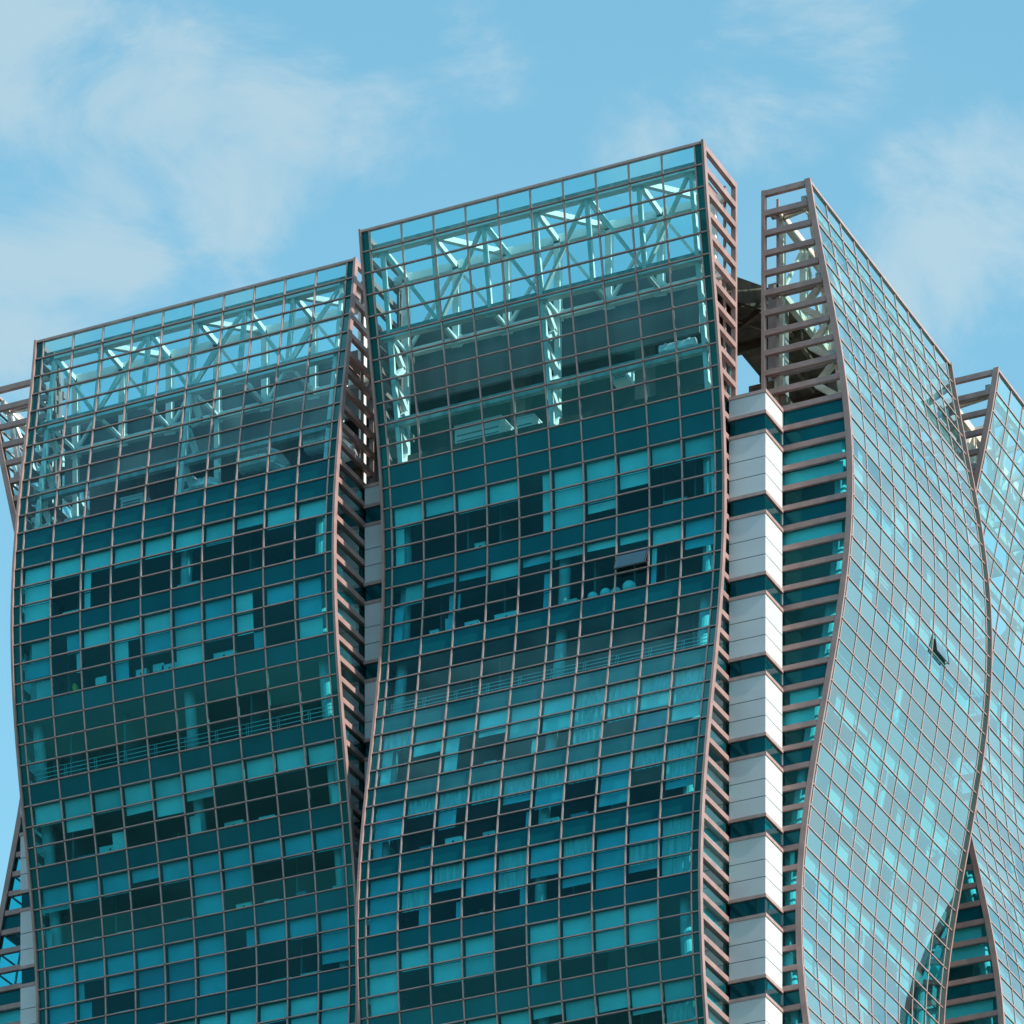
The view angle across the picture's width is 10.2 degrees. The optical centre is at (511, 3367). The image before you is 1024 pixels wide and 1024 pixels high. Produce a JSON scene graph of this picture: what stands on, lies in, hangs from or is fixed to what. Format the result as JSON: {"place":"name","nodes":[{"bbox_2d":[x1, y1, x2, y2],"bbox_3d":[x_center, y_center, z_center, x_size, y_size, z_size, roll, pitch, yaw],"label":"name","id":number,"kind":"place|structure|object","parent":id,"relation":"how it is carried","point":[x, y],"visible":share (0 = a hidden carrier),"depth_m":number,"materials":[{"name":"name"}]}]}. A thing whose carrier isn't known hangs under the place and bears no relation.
{"place":"outdoors","nodes":[
{"label":"outdoors","id":0,"kind":"place"},
{"bbox_2d":[0,139,1023,1023],"bbox_3d":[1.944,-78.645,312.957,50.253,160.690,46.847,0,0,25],"label":"office building","id":1,"kind":"structure","parent":0,"point":[762,721],"depth_m":293.95,"materials":[{"name":"teal glass"}]},
{"bbox_2d":[72,683,78,690],"bbox_3d":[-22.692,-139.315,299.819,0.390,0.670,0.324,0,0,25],"label":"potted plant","id":2,"kind":"object","parent":1,"relation":"on","point":[74,686],"visible":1,"depth_m":299.70,"materials":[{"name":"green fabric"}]},
{"bbox_2d":[64,515,88,521],"bbox_3d":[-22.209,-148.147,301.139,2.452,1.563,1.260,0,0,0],"label":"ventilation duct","id":3,"kind":"object","parent":1,"relation":"on","point":[73,517],"visible":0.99,"depth_m":300.81,"materials":[{"name":"metal"}]},
{"bbox_2d":[96,676,106,685],"bbox_3d":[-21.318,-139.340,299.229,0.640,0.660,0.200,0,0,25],"label":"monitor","id":4,"kind":"object","parent":1,"relation":"on","point":[101,680],"visible":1,"depth_m":299.18,"materials":[{"name":"plastic"}]},
{"bbox_2d":[99,845,113,853],"bbox_3d":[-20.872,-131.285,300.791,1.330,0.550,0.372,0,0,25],"label":"storage box","id":5,"kind":"object","parent":1,"relation":"on","point":[108,848],"visible":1,"depth_m":300.73,"materials":[{"name":"plastic"}]},
{"bbox_2d":[120,493,150,507],"bbox_3d":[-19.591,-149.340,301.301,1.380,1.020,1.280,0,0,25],"label":"plant unit","id":6,"kind":"object","parent":1,"relation":"on","point":[132,499],"visible":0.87,"depth_m":300.74,"materials":[{"name":"metal"}]},
{"bbox_2d":[136,668,148,675],"bbox_3d":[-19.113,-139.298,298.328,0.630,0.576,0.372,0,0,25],"label":"storage box","id":7,"kind":"object","parent":1,"relation":"on","point":[139,672],"visible":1,"depth_m":298.18,"materials":[{"name":"plastic"}]},
{"bbox_2d":[153,662,163,672],"bbox_3d":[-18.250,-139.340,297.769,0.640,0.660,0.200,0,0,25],"label":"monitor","id":8,"kind":"object","parent":1,"relation":"on","point":[157,667],"visible":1,"depth_m":297.75,"materials":[{"name":"plastic"}]},
{"bbox_2d":[162,662,176,670],"bbox_3d":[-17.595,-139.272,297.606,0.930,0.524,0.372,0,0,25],"label":"storage box","id":9,"kind":"object","parent":1,"relation":"on","point":[166,666],"visible":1,"depth_m":297.48,"materials":[{"name":"plastic"}]},
{"bbox_2d":[177,580,199,586],"bbox_3d":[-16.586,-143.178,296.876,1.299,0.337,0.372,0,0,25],"label":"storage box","id":10,"kind":"object","parent":1,"relation":"on","point":[188,583],"visible":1,"depth_m":296.71,"materials":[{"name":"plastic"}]},
{"bbox_2d":[184,476,196,490],"bbox_3d":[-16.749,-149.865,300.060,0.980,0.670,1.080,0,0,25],"label":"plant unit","id":11,"kind":"object","parent":1,"relation":"on","point":[186,487],"visible":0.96,"depth_m":299.58,"materials":[{"name":"metal"}]},
{"bbox_2d":[189,476,222,490],"bbox_3d":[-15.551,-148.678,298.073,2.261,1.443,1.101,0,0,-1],"label":"ventilation duct","id":12,"kind":"object","parent":1,"relation":"on","point":[198,483],"visible":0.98,"depth_m":297.72,"materials":[{"name":"metal"}]},
{"bbox_2d":[213,650,237,658],"bbox_3d":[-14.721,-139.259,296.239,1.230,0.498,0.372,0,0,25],"label":"storage box","id":13,"kind":"object","parent":1,"relation":"on","point":[223,654],"visible":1,"depth_m":296.09,"materials":[{"name":"plastic"}]},
{"bbox_2d":[224,819,245,826],"bbox_3d":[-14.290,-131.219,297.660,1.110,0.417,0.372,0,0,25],"label":"storage box","id":14,"kind":"object","parent":1,"relation":"on","point":[234,822],"visible":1,"depth_m":297.48,"materials":[{"name":"plastic"}]},
{"bbox_2d":[236,901,252,907],"bbox_3d":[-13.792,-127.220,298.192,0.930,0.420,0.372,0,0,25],"label":"storage box","id":15,"kind":"object","parent":1,"relation":"on","point":[244,904],"visible":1,"depth_m":298.02,"materials":[{"name":"plastic"}]},
{"bbox_2d":[236,447,290,475],"bbox_3d":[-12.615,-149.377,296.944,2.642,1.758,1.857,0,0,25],"label":"ventilation duct","id":16,"kind":"object","parent":1,"relation":"on","point":[276,462],"visible":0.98,"depth_m":296.34,"materials":[{"name":"metal"}]},
{"bbox_2d":[259,814,275,818],"bbox_3d":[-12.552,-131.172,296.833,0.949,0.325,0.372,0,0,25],"label":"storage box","id":17,"kind":"object","parent":1,"relation":"on","point":[267,816],"visible":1,"depth_m":296.67,"materials":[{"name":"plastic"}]},
{"bbox_2d":[297,891,307,895],"bbox_3d":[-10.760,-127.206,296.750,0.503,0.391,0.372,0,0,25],"label":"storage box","id":18,"kind":"object","parent":1,"relation":"on","point":[302,893],"visible":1,"depth_m":296.59,"materials":[{"name":"grey cardboard"}]},
{"bbox_2d":[300,970,321,975],"bbox_3d":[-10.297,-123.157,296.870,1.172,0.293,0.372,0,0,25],"label":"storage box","id":19,"kind":"object","parent":1,"relation":"on","point":[310,973],"visible":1,"depth_m":296.72,"materials":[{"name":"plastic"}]},
{"bbox_2d":[302,431,357,462],"bbox_3d":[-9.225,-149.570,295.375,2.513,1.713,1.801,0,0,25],"label":"ventilation duct","id":20,"kind":"object","parent":1,"relation":"on","point":[314,450],"visible":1,"depth_m":294.95,"materials":[{"name":"metal"}]},
{"bbox_2d":[429,629,440,633],"bbox_3d":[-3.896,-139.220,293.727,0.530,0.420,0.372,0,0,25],"label":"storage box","id":21,"kind":"object","parent":1,"relation":"on","point":[434,631],"visible":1,"depth_m":293.56,"materials":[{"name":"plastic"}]},
{"bbox_2d":[445,619,455,629],"bbox_3d":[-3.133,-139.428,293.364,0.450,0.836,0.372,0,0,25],"label":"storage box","id":22,"kind":"object","parent":1,"relation":"on","point":[446,624],"visible":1,"depth_m":293.27,"materials":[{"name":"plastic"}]},
{"bbox_2d":[445,836,463,843],"bbox_3d":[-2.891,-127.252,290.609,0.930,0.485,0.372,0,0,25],"label":"storage box","id":23,"kind":"object","parent":1,"relation":"on","point":[454,839],"visible":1,"depth_m":290.43,"materials":[{"name":"plastic"}]},
{"bbox_2d":[464,620,480,625],"bbox_3d":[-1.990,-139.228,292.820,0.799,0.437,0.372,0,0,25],"label":"storage box","id":24,"kind":"object","parent":1,"relation":"on","point":[471,622],"visible":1,"depth_m":292.65,"materials":[{"name":"plastic"}]},
{"bbox_2d":[474,541,486,547],"bbox_3d":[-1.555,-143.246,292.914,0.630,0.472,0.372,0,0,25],"label":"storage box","id":25,"kind":"object","parent":1,"relation":"on","point":[484,543],"visible":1,"depth_m":292.74,"materials":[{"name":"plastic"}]},
{"bbox_2d":[454,415,513,443],"bbox_3d":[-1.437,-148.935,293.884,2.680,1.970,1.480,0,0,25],"label":"plant unit","id":26,"kind":"object","parent":1,"relation":"on","point":[475,431],"visible":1,"depth_m":293.26,"materials":[{"name":"metal"}]},
{"bbox_2d":[483,830,495,835],"bbox_3d":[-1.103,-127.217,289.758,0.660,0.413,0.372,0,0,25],"label":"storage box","id":27,"kind":"object","parent":1,"relation":"on","point":[489,832],"visible":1,"depth_m":289.58,"materials":[{"name":"white cardboard"}]},
{"bbox_2d":[494,610,520,618],"bbox_3d":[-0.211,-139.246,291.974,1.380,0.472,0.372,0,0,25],"label":"storage box","id":28,"kind":"object","parent":1,"relation":"on","point":[502,615],"visible":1,"depth_m":291.83,"materials":[{"name":"plastic"}]},
{"bbox_2d":[513,414,542,428],"bbox_3d":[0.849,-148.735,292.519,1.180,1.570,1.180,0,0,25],"label":"plant unit","id":29,"kind":"object","parent":1,"relation":"on","point":[528,420],"visible":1,"depth_m":291.99,"materials":[{"name":"metal"}]},
{"bbox_2d":[543,816,560,822],"bbox_3d":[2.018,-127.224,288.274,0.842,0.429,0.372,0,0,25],"label":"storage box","id":30,"kind":"object","parent":1,"relation":"on","point":[552,819],"visible":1,"depth_m":288.10,"materials":[{"name":"white cardboard"}]},
{"bbox_2d":[561,598,577,603],"bbox_3d":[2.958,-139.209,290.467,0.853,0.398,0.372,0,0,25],"label":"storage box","id":31,"kind":"object","parent":1,"relation":"on","point":[570,600],"visible":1,"depth_m":290.30,"materials":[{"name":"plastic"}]},
{"bbox_2d":[571,811,590,817],"bbox_3d":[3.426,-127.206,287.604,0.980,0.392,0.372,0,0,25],"label":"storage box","id":32,"kind":"object","parent":1,"relation":"on","point":[580,814],"visible":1,"depth_m":287.42,"materials":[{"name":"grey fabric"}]},
{"bbox_2d":[587,592,597,597],"bbox_3d":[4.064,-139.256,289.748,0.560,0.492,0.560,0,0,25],"label":"ball","id":33,"kind":"object","parent":1,"relation":"on","point":[592,594],"visible":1,"depth_m":289.51,"materials":[{"name":"plastic"}]},
{"bbox_2d":[600,588,610,594],"bbox_3d":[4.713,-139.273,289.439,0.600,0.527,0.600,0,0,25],"label":"ball","id":34,"kind":"object","parent":1,"relation":"on","point":[603,591],"visible":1,"depth_m":289.20,"materials":[{"name":"plastic"}]},
{"bbox_2d":[613,371,635,387],"bbox_3d":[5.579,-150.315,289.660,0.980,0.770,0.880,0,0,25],"label":"plant unit","id":35,"kind":"object","parent":1,"relation":"on","point":[623,380],"visible":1,"depth_m":289.42,"materials":[{"name":"plastic"}]},
{"bbox_2d":[622,580,635,589],"bbox_3d":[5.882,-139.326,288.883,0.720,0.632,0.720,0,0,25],"label":"ball","id":36,"kind":"object","parent":1,"relation":"on","point":[628,584],"visible":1,"depth_m":288.60,"materials":[{"name":"plastic"}]},
{"bbox_2d":[663,496,687,503],"bbox_3d":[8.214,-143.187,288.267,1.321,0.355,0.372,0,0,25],"label":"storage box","id":37,"kind":"object","parent":1,"relation":"on","point":[674,500],"visible":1,"depth_m":288.11,"materials":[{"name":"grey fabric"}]},
{"bbox_2d":[658,337,697,353],"bbox_3d":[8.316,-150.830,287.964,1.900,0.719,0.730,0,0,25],"label":"ventilation duct","id":38,"kind":"object","parent":1,"relation":"on","point":[666,347],"visible":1,"depth_m":287.64,"materials":[{"name":"metal"}]},
{"bbox_2d":[0,0,1023,986],"label":"sky","id":39,"kind":"structure","parent":0,"point":[155,154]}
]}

